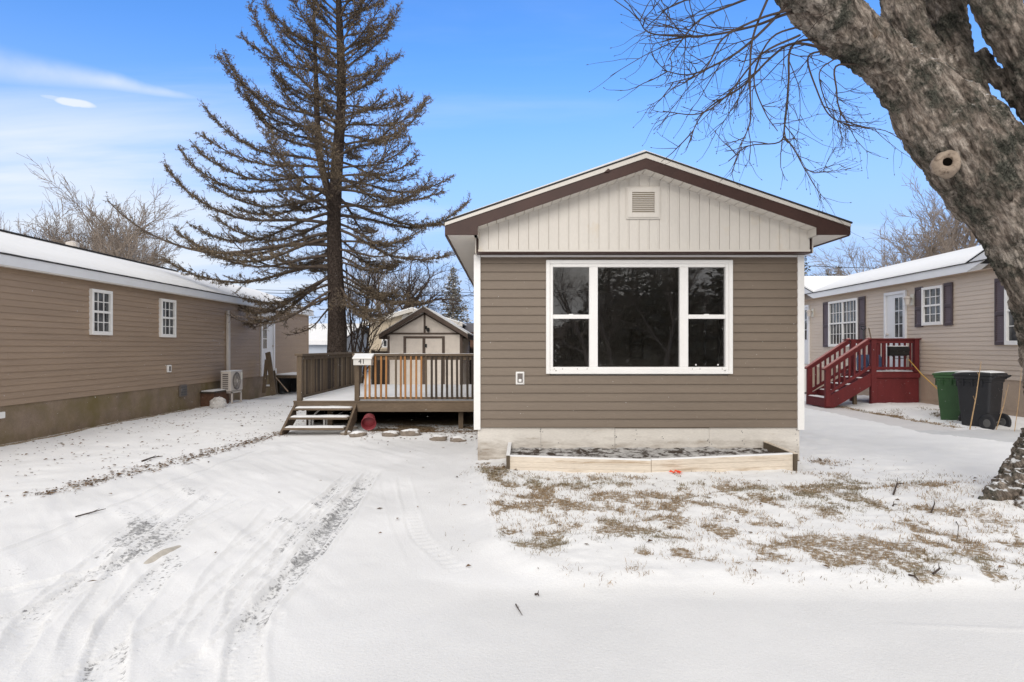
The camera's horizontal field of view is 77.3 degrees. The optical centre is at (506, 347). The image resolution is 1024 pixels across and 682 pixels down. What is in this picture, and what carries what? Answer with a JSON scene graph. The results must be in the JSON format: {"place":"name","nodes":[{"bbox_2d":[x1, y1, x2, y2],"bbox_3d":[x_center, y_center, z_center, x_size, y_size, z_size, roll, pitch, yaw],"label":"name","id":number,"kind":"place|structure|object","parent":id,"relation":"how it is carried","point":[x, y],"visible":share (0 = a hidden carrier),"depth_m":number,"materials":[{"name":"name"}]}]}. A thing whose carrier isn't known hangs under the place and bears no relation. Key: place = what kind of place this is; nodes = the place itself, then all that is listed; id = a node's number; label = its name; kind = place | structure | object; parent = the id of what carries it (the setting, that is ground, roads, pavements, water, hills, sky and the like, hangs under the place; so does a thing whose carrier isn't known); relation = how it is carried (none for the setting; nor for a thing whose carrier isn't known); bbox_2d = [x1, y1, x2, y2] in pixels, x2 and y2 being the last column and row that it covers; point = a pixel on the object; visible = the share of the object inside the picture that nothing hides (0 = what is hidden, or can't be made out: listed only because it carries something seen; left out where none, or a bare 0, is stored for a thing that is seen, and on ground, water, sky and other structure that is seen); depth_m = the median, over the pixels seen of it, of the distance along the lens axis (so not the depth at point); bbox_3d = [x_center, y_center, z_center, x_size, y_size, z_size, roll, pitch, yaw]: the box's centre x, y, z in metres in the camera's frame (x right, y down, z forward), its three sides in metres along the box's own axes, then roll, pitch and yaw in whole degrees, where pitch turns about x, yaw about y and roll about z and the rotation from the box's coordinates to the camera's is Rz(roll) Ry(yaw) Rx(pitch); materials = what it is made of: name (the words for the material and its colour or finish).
{"place":"outdoors","nodes":[
{"label":"outdoors","id":0,"kind":"place"},
{"bbox_2d":[0,439,576,605],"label":"driveway","id":1,"kind":"structure","parent":0,"point":[311,529],"depth_m":5.52,"materials":[{"name":"white snow"}]},
{"bbox_2d":[75,508,103,516],"bbox_3d":[-3.854,1.526,5.939,0.026,0.030,0.292,0,0,21],"label":"stick","id":2,"kind":"object","parent":1,"relation":"on","point":[88,512],"visible":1,"depth_m":5.91,"materials":[{"name":"brown plant"}]},
{"bbox_2d":[143,545,180,563],"bbox_3d":[-2.591,1.548,4.811,0.122,0.038,0.480,0,0,0],"label":"snow lump","id":3,"kind":"object","parent":1,"relation":"on","point":[156,556],"visible":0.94,"depth_m":4.77,"materials":[{"name":"white snow"}]},
{"bbox_2d":[429,434,446,440],"bbox_3d":[-1.140,1.510,10.618,0.299,0.141,0.210,0,0,0],"label":"rock","id":4,"kind":"object","parent":1,"relation":"on","point":[437,437],"visible":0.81,"depth_m":10.54,"materials":[{"name":"grey stone"}]},
{"bbox_2d":[255,289,473,292],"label":"power line","id":5,"kind":"object","parent":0,"point":[400,292],"visible":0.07,"depth_m":41.99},
{"bbox_2d":[278,293,473,295],"bbox_3d":[-10.480,-3.684,39.998,37.602,0.909,0.036,0,0,0],"label":"power line","id":6,"kind":"object","parent":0,"point":[392,295],"visible":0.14,"depth_m":39.99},
{"bbox_2d":[0,575,1023,681],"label":"road","id":7,"kind":"structure","parent":0,"point":[394,628],"depth_m":3.49,"materials":[{"name":"white snow"}]},
{"bbox_2d":[0,395,1023,594],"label":"lawn","id":8,"kind":"structure","parent":0,"point":[843,439],"depth_m":6.42,"materials":[{"name":"brown plant"}]},
{"bbox_2d":[141,455,161,461],"bbox_3d":[-4.816,1.496,8.689,0.029,0.040,0.440,0,0,4],"label":"stick","id":9,"kind":"object","parent":8,"relation":"on","point":[150,458],"visible":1,"depth_m":8.65,"materials":[{"name":"brown plant"}]},
{"bbox_2d":[209,396,226,407],"bbox_3d":[-7.332,1.392,16.245,0.417,0.285,0.401,0,0,-34],"label":"plastic bag","id":10,"kind":"object","parent":8,"relation":"on","point":[218,402],"visible":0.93,"depth_m":16.11,"materials":[{"name":"white plastic"}]},
{"bbox_2d":[308,410,326,425],"bbox_3d":[-3.640,1.349,12.375,0.320,0.461,0.250,0,0,0],"label":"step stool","id":11,"kind":"object","parent":8,"relation":"on","point":[324,421],"visible":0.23,"depth_m":12.26,"materials":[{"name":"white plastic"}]},
{"bbox_2d":[340,430,350,434],"bbox_3d":[-2.838,1.517,11.319,0.222,0.112,0.155,0,0,0],"label":"rock","id":12,"kind":"object","parent":8,"relation":"on","point":[348,432],"visible":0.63,"depth_m":11.27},
{"bbox_2d":[349,431,366,436],"bbox_3d":[-2.537,1.491,10.919,0.286,0.145,0.234,0,0,-40],"label":"rock","id":13,"kind":"object","parent":8,"relation":"on","point":[357,434],"visible":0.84,"depth_m":10.84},
{"bbox_2d":[361,413,375,429],"bbox_3d":[-2.514,1.365,11.740,0.270,0.300,0.314,0,0,0],"label":"bucket","id":14,"kind":"object","parent":8,"relation":"on","point":[368,421],"visible":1,"depth_m":11.71,"materials":[{"name":"red plastic"}]},
{"bbox_2d":[280,352,473,434],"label":"wooden deck","id":15,"kind":"structure","parent":8,"relation":"on","point":[352,392],"depth_m":12.03,"materials":[{"name":"brown wood"}]},
{"bbox_2d":[352,354,373,364],"bbox_3d":[-2.665,0.222,11.877,0.361,0.212,0.225,0,0,0],"label":"mailbox","id":16,"kind":"object","parent":15,"relation":"attached to","point":[361,359],"visible":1,"depth_m":11.79,"materials":[{"name":"white metal"}]},
{"bbox_2d":[382,430,398,436],"bbox_3d":[-1.987,1.486,10.918,0.298,0.137,0.209,0,0,0],"label":"rock","id":17,"kind":"object","parent":8,"relation":"on","point":[390,433],"visible":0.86,"depth_m":10.84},
{"bbox_2d":[399,429,420,435],"bbox_3d":[-1.660,1.481,10.997,0.403,0.178,0.265,0,0,0],"label":"rock","id":18,"kind":"object","parent":8,"relation":"on","point":[410,432],"visible":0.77,"depth_m":10.89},
{"bbox_2d":[450,435,466,441],"bbox_3d":[-0.800,1.521,10.546,0.279,0.146,0.204,0,0,0],"label":"rock","id":19,"kind":"object","parent":8,"relation":"on","point":[458,438],"visible":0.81,"depth_m":10.48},
{"bbox_2d":[0,401,1003,581],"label":"leaf litter","id":20,"kind":"object","parent":8,"relation":"on","point":[202,454],"visible":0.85,"depth_m":8.72,"materials":[{"name":"brown plant"}]},
{"bbox_2d":[506,441,797,472],"bbox_3d":[1.800,1.424,8.184,3.617,0.312,0.972,0,0,0],"label":"flower bed","id":21,"kind":"object","parent":8,"relation":"on","point":[769,456],"visible":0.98,"depth_m":7.90,"materials":[{"name":"beige wood"}]},
{"bbox_2d":[587,0,1023,509],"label":"maple tree","id":22,"kind":"object","parent":8,"relation":"on","point":[924,71],"visible":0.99,"depth_m":5.96,"materials":[{"name":"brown plant"}]},
{"bbox_2d":[804,338,921,407],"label":"entrance stairs","id":23,"kind":"structure","parent":8,"relation":"on","point":[893,384],"depth_m":15.97,"materials":[{"name":"red wood"}]},
{"bbox_2d":[856,326,868,369],"bbox_3d":[9.267,0.009,16.629,0.375,1.149,0.529,0,0,20],"label":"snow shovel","id":24,"kind":"object","parent":23,"relation":"on","point":[867,364],"visible":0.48,"depth_m":16.52,"materials":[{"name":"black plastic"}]},
{"bbox_2d":[867,328,884,366],"bbox_3d":[9.483,0.034,16.557,0.405,1.100,0.515,0,0,0],"label":"snow shovel","id":25,"kind":"object","parent":23,"relation":"on","point":[880,361],"visible":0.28,"depth_m":16.46,"materials":[{"name":"blue wood"}]},
{"bbox_2d":[887,346,909,358],"bbox_3d":[9.693,0.119,15.848,0.484,0.317,0.165,0,0,0],"label":"mailbox","id":26,"kind":"object","parent":23,"relation":"attached to","point":[892,351],"visible":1,"depth_m":15.78,"materials":[{"name":"black metal"}]},
{"bbox_2d":[893,477,904,494],"bbox_3d":[4.061,1.428,6.653,0.040,0.114,0.570,0,0,41],"label":"stick","id":27,"kind":"object","parent":8,"relation":"on","point":[897,483],"visible":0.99,"depth_m":6.60,"materials":[{"name":"brown plant"}]},
{"bbox_2d":[932,563,940,574],"bbox_3d":[2.887,1.480,4.282,0.193,0.053,0.027,0,0,-42],"label":"stick","id":28,"kind":"object","parent":8,"relation":"on","point":[936,570],"visible":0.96,"depth_m":4.25,"materials":[{"name":"brown plant"}]},
{"bbox_2d":[932,370,968,420],"bbox_3d":[9.036,1.010,12.795,0.541,1.100,0.760,0,0,-32],"label":"wheeled bin","id":29,"kind":"object","parent":8,"relation":"on","point":[947,391],"visible":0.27,"depth_m":12.77,"materials":[{"name":"green plastic"}]},
{"bbox_2d":[908,359,936,388],"bbox_3d":[9.470,0.664,14.409,0.082,0.745,2.931,0,0,17],"label":"cord","id":30,"kind":"object","parent":29,"relation":"attached to","point":[922,374],"visible":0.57,"depth_m":14.72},
{"bbox_2d":[969,364,980,429],"bbox_3d":[8.596,0.897,11.749,0.185,1.280,0.040,0,0,31],"label":"dry stalk","id":31,"kind":"object","parent":8,"relation":"on","point":[975,399],"visible":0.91,"depth_m":11.75,"materials":[{"name":"plant"}]},
{"bbox_2d":[952,371,1011,429],"bbox_3d":[8.993,1.000,12.123,0.552,1.121,0.774,0,0,-25],"label":"wheeled bin","id":32,"kind":"object","parent":8,"relation":"on","point":[987,410],"visible":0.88,"depth_m":11.95,"materials":[{"name":"black plastic"}]},
{"bbox_2d":[0,0,1023,326],"label":"sky","id":33,"kind":"structure","parent":0,"point":[98,89],"materials":[{"name":"blue"}]},
{"bbox_2d":[250,371,805,399],"bbox_3d":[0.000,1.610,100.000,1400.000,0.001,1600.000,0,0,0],"label":"ground","id":34,"kind":"structure","parent":0,"point":[288,396],"depth_m":20.99,"materials":[{"name":"white snow"}]},
{"bbox_2d":[0,220,37,234],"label":"bare tree","id":35,"kind":"object","parent":34,"relation":"on","point":[20,226],"visible":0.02,"depth_m":46.24,"materials":[{"name":"plant"}]},
{"bbox_2d":[0,213,85,244],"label":"bare tree","id":36,"kind":"object","parent":34,"relation":"on","point":[35,230],"visible":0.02,"depth_m":39.70,"materials":[{"name":"brown plant"}]},
{"bbox_2d":[15,196,104,252],"bbox_3d":[-28.136,-3.944,38.412,7.737,11.372,7.427,0,0,0],"label":"bare tree","id":37,"kind":"object","parent":34,"relation":"on","point":[48,230],"visible":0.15,"depth_m":37.96,"materials":[{"name":"brown plant"}]},
{"bbox_2d":[37,211,148,259],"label":"bare tree","id":38,"kind":"object","parent":34,"relation":"on","point":[85,239],"visible":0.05,"depth_m":40.72,"materials":[{"name":"brown plant"}]},
{"bbox_2d":[13,178,188,265],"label":"bare tree","id":39,"kind":"object","parent":34,"relation":"on","point":[109,221],"visible":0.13,"depth_m":40.81,"materials":[{"name":"brown plant"}]},
{"bbox_2d":[17,153,198,265],"bbox_3d":[-22.609,-4.184,36.433,10.212,11.843,9.047,0,0,0],"label":"bare tree","id":40,"kind":"object","parent":34,"relation":"on","point":[130,238],"visible":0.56,"depth_m":36.09,"materials":[{"name":"brown plant"}]},
{"bbox_2d":[84,191,185,270],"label":"bare tree","id":41,"kind":"object","parent":34,"relation":"on","point":[146,242],"visible":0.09,"depth_m":43.31,"materials":[{"name":"brown plant"}]},
{"bbox_2d":[0,229,313,444],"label":"mobile home","id":42,"kind":"object","parent":34,"relation":"on","point":[95,348],"visible":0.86,"depth_m":12.95,"materials":[{"name":"beige plastic"}]},
{"bbox_2d":[89,289,112,334],"bbox_3d":[-7.885,-0.678,12.435,0.075,0.875,0.630,0,0,0],"label":"window","id":43,"kind":"structure","parent":42,"relation":"in","point":[100,301],"depth_m":12.44,"materials":[{"name":"white plastic"}]},
{"bbox_2d":[159,298,175,337],"bbox_3d":[-7.885,-0.675,14.875,0.075,0.880,0.650,0,0,0],"label":"window","id":44,"kind":"structure","parent":42,"relation":"in","point":[167,307],"depth_m":14.86,"materials":[{"name":"white plastic"}]},
{"bbox_2d":[260,311,274,375],"bbox_3d":[-7.885,-0.120,21.145,0.070,2.100,1.190,0,0,0],"label":"door","id":45,"kind":"structure","parent":42,"relation":"in","point":[267,337],"depth_m":21.13,"materials":[{"name":"white paint"}]},
{"bbox_2d":[200,388,228,406],"bbox_3d":[-7.730,1.360,17.000,0.380,0.480,1.000,0,0,0],"label":"wooden box","id":46,"kind":"object","parent":34,"relation":"on","point":[207,396],"depth_m":16.55,"materials":[{"name":"brown wood"}]},
{"bbox_2d":[221,370,241,403],"bbox_3d":[-7.551,1.116,17.587,0.317,0.968,0.786,0,0,0],"label":"heat pump","id":47,"kind":"object","parent":34,"relation":"on","point":[231,381],"visible":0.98,"depth_m":17.31,"materials":[{"name":"white metal"}]},
{"bbox_2d":[262,352,296,395],"bbox_3d":[-7.405,0.867,21.738,1.010,1.467,3.724,0,0,0],"label":"porch","id":48,"kind":"object","parent":34,"relation":"on","point":[286,380],"visible":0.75,"depth_m":20.41,"materials":[{"name":"brown wood"}]},
{"bbox_2d":[103,0,470,387],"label":"spruce tree","id":49,"kind":"object","parent":34,"relation":"on","point":[333,201],"visible":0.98,"depth_m":17.75,"materials":[{"name":"brown plant"}]},
{"bbox_2d":[305,204,370,351],"bbox_3d":[-4.947,-1.249,18.664,2.082,5.806,1.452,0,0,8],"label":"sapling","id":50,"kind":"object","parent":34,"relation":"on","point":[343,274],"visible":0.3,"depth_m":18.64,"materials":[{"name":"brown plant"}]},
{"bbox_2d":[309,323,368,371],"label":"house","id":51,"kind":"structure","parent":34,"relation":"on","point":[317,340],"depth_m":35.56,"materials":[{"name":"white"}]},
{"bbox_2d":[309,226,380,351],"bbox_3d":[-5.180,-1.222,20.261,2.465,5.754,1.606,0,0,0],"label":"sapling","id":52,"kind":"object","parent":34,"relation":"on","point":[351,324],"visible":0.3,"depth_m":20.33,"materials":[{"name":"brown plant"}]},
{"bbox_2d":[346,258,384,352],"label":"sapling","id":53,"kind":"object","parent":34,"relation":"on","point":[355,342],"visible":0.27,"depth_m":21.13,"materials":[{"name":"brown plant"}]},
{"bbox_2d":[345,247,400,365],"bbox_3d":[-4.356,-0.777,19.565,1.970,4.862,1.564,0,0,22],"label":"sapling","id":54,"kind":"object","parent":34,"relation":"on","point":[363,334],"visible":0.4,"depth_m":19.43,"materials":[{"name":"brown plant"}]},
{"bbox_2d":[302,227,444,318],"bbox_3d":[-7.879,-2.634,39.234,6.602,8.642,7.452,0,0,38],"label":"bare tree","id":55,"kind":"object","parent":34,"relation":"on","point":[363,277],"visible":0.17,"depth_m":39.41,"materials":[{"name":"brown plant"}]},
{"bbox_2d":[371,351,386,384],"bbox_3d":[-4.375,0.815,24.300,1.590,1.470,0.100,0,0,0],"label":"wooden fence","id":56,"kind":"object","parent":34,"relation":"on","point":[378,372],"visible":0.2,"depth_m":24.30,"materials":[{"name":"brown wood"}]},
{"bbox_2d":[357,259,404,384],"bbox_3d":[-4.017,-0.727,20.294,1.677,4.768,1.345,0,0,19],"label":"sapling","id":57,"kind":"object","parent":34,"relation":"on","point":[371,304],"visible":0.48,"depth_m":20.24,"materials":[{"name":"brown plant"}]},
{"bbox_2d":[352,234,473,322],"bbox_3d":[-4.827,-2.175,33.527,6.520,7.776,6.464,0,0,-35],"label":"bare tree","id":58,"kind":"object","parent":34,"relation":"on","point":[410,288],"visible":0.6,"depth_m":33.03,"materials":[{"name":"brown plant"}]},
{"bbox_2d":[362,307,466,352],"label":"house","id":59,"kind":"structure","parent":34,"relation":"on","point":[400,314],"depth_m":32.00,"materials":[{"name":"beige"}]},
{"bbox_2d":[382,339,386,346],"bbox_3d":[-5.675,-0.335,31.960,1.150,0.670,0.060,0,0,0],"label":"window","id":60,"kind":"structure","parent":59,"relation":"in","point":[385,341],"depth_m":31.93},
{"bbox_2d":[379,306,473,384],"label":"garden shed","id":61,"kind":"structure","parent":34,"relation":"on","point":[434,332],"depth_m":19.98,"materials":[{"name":"beige wood"}]},
{"bbox_2d":[406,339,421,384],"bbox_3d":[-2.889,0.502,19.990,0.507,1.555,0.017,0,0,0],"label":"door","id":62,"kind":"structure","parent":61,"relation":"in","point":[412,345],"depth_m":19.98,"materials":[{"name":"beige wood"}]},
{"bbox_2d":[425,339,441,384],"bbox_3d":[-2.296,0.502,19.974,0.537,1.555,0.049,0,0,0],"label":"door","id":63,"kind":"structure","parent":61,"relation":"in","point":[431,345],"depth_m":19.98,"materials":[{"name":"white metal"}]},
{"bbox_2d":[439,266,472,322],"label":"fir tree","id":64,"kind":"object","parent":34,"relation":"on","point":[452,309],"visible":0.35,"depth_m":45.86,"materials":[{"name":"green plant"}]},
{"bbox_2d":[460,323,473,346],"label":"house","id":65,"kind":"structure","parent":34,"relation":"on","point":[469,327],"depth_m":33.73,"materials":[{"name":"brown metal"}]},
{"bbox_2d":[470,347,473,383],"bbox_3d":[-1.250,0.765,24.300,1.040,1.570,0.100,0,0,0],"label":"wooden fence","id":66,"kind":"object","parent":34,"relation":"on","point":[471,349],"visible":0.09,"depth_m":24.30,"materials":[{"name":"brown wood"}]},
{"bbox_2d":[443,150,852,459],"bbox_3d":[1.794,-0.470,16.513,5.197,4.141,16.774,0,0,0],"label":"mobile home","id":67,"kind":"object","parent":34,"relation":"on","point":[590,299],"visible":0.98,"depth_m":8.64,"materials":[{"name":"beige plastic"}]},
{"bbox_2d":[546,260,732,373],"bbox_3d":[1.785,-0.410,8.656,2.514,1.536,0.108,0,0,0],"label":"window","id":68,"kind":"structure","parent":67,"relation":"in","point":[593,265],"depth_m":8.62,"materials":[{"name":"white plastic"}]},
{"bbox_2d":[703,312,719,363],"bbox_3d":[3.868,-0.175,12.110,0.030,0.950,0.900,0,0,0],"label":"inner window","id":69,"kind":"structure","parent":67,"relation":"in","point":[717,337],"depth_m":11.99,"materials":[{"name":"black glass"}]},
{"bbox_2d":[805,236,915,275],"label":"bare tree","id":70,"kind":"object","parent":34,"relation":"on","point":[844,272],"visible":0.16,"depth_m":45.38,"materials":[{"name":"brown plant"}]},
{"bbox_2d":[864,205,959,267],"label":"bare tree","id":71,"kind":"object","parent":34,"relation":"on","point":[927,254],"visible":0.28,"depth_m":40.14,"materials":[{"name":"brown plant"}]},
{"bbox_2d":[804,245,1023,416],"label":"mobile home","id":72,"kind":"object","parent":34,"relation":"on","point":[953,314],"visible":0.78,"depth_m":15.67,"materials":[{"name":"beige plastic"}]},
{"bbox_2d":[804,305,809,363],"bbox_3d":[10.501,-0.450,22.688,0.060,2.060,1.000,0,0,2],"label":"door","id":73,"kind":"structure","parent":72,"relation":"in","point":[806,307],"depth_m":22.43,"materials":[{"name":"white paint"}]},
{"bbox_2d":[828,298,857,346],"bbox_3d":[10.397,-0.747,19.800,0.075,1.445,1.820,0,0,2],"label":"window","id":74,"kind":"structure","parent":72,"relation":"in","point":[842,320],"depth_m":19.77,"materials":[{"name":"white plastic"}]},
{"bbox_2d":[884,290,906,366],"bbox_3d":[10.302,-0.450,16.991,0.070,2.060,1.000,0,0,2],"label":"door","id":75,"kind":"structure","parent":72,"relation":"in","point":[895,309],"depth_m":16.99,"materials":[{"name":"white paint"}]},
{"bbox_2d":[921,285,942,325],"bbox_3d":[10.248,-1.002,15.402,0.075,0.935,0.780,0,0,2],"label":"window","id":76,"kind":"structure","parent":72,"relation":"in","point":[932,296],"depth_m":15.43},
{"bbox_2d":[1004,289,1017,344],"bbox_3d":[10.148,-0.740,12.469,0.075,1.380,1.150,0,0,2],"label":"window","id":77,"kind":"structure","parent":72,"relation":"in","point":[1010,338],"depth_m":12.97,"materials":[{"name":"white plastic"}]},
{"bbox_2d":[851,192,978,271],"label":"bare tree","id":78,"kind":"object","parent":34,"relation":"on","point":[931,216],"visible":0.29,"depth_m":40.35,"materials":[{"name":"brown plant"}]},
{"bbox_2d":[864,192,978,265],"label":"bare tree","id":79,"kind":"object","parent":34,"relation":"on","point":[964,231],"visible":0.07,"depth_m":45.56,"materials":[{"name":"brown plant"}]},
{"bbox_2d":[889,166,979,253],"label":"bare tree","id":80,"kind":"object","parent":34,"relation":"on","point":[972,238],"visible":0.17,"depth_m":44.31,"materials":[{"name":"brown plant"}]},
{"bbox_2d":[804,256,810,275],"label":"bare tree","id":81,"kind":"object","parent":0,"point":[806,268],"visible":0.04,"depth_m":49.79,"materials":[{"name":"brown plant"}]},
{"bbox_2d":[804,265,860,267],"bbox_3d":[25.194,-4.812,37.998,20.142,0.366,0.033,0,0,0],"label":"power line","id":82,"kind":"object","parent":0,"point":[843,267],"visible":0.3,"depth_m":37.99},
{"bbox_2d":[804,401,963,430],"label":"path","id":83,"kind":"structure","parent":0,"point":[903,423],"depth_m":13.51,"materials":[{"name":"white snow"}]},
{"bbox_2d":[915,429,1021,441],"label":"neighbour driveway","id":84,"kind":"structure","parent":0,"point":[1004,435],"depth_m":11.20,"materials":[{"name":"white snow"}]},
{"bbox_2d":[996,384,1008,429],"bbox_3d":[9.054,1.096,11.700,0.242,0.859,0.014,0,0,0],"label":"dry stalk","id":85,"kind":"object","parent":84,"relation":"on","point":[1002,409],"visible":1,"depth_m":11.70,"materials":[{"name":"plant"}]},
{"bbox_2d":[1014,368,1021,430],"bbox_3d":[9.184,0.950,11.500,0.138,1.163,0.012,0,0,0],"label":"dry stalk","id":86,"kind":"object","parent":84,"relation":"on","point":[1017,403],"visible":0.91,"depth_m":11.50,"materials":[{"name":"plant"}]}
]}

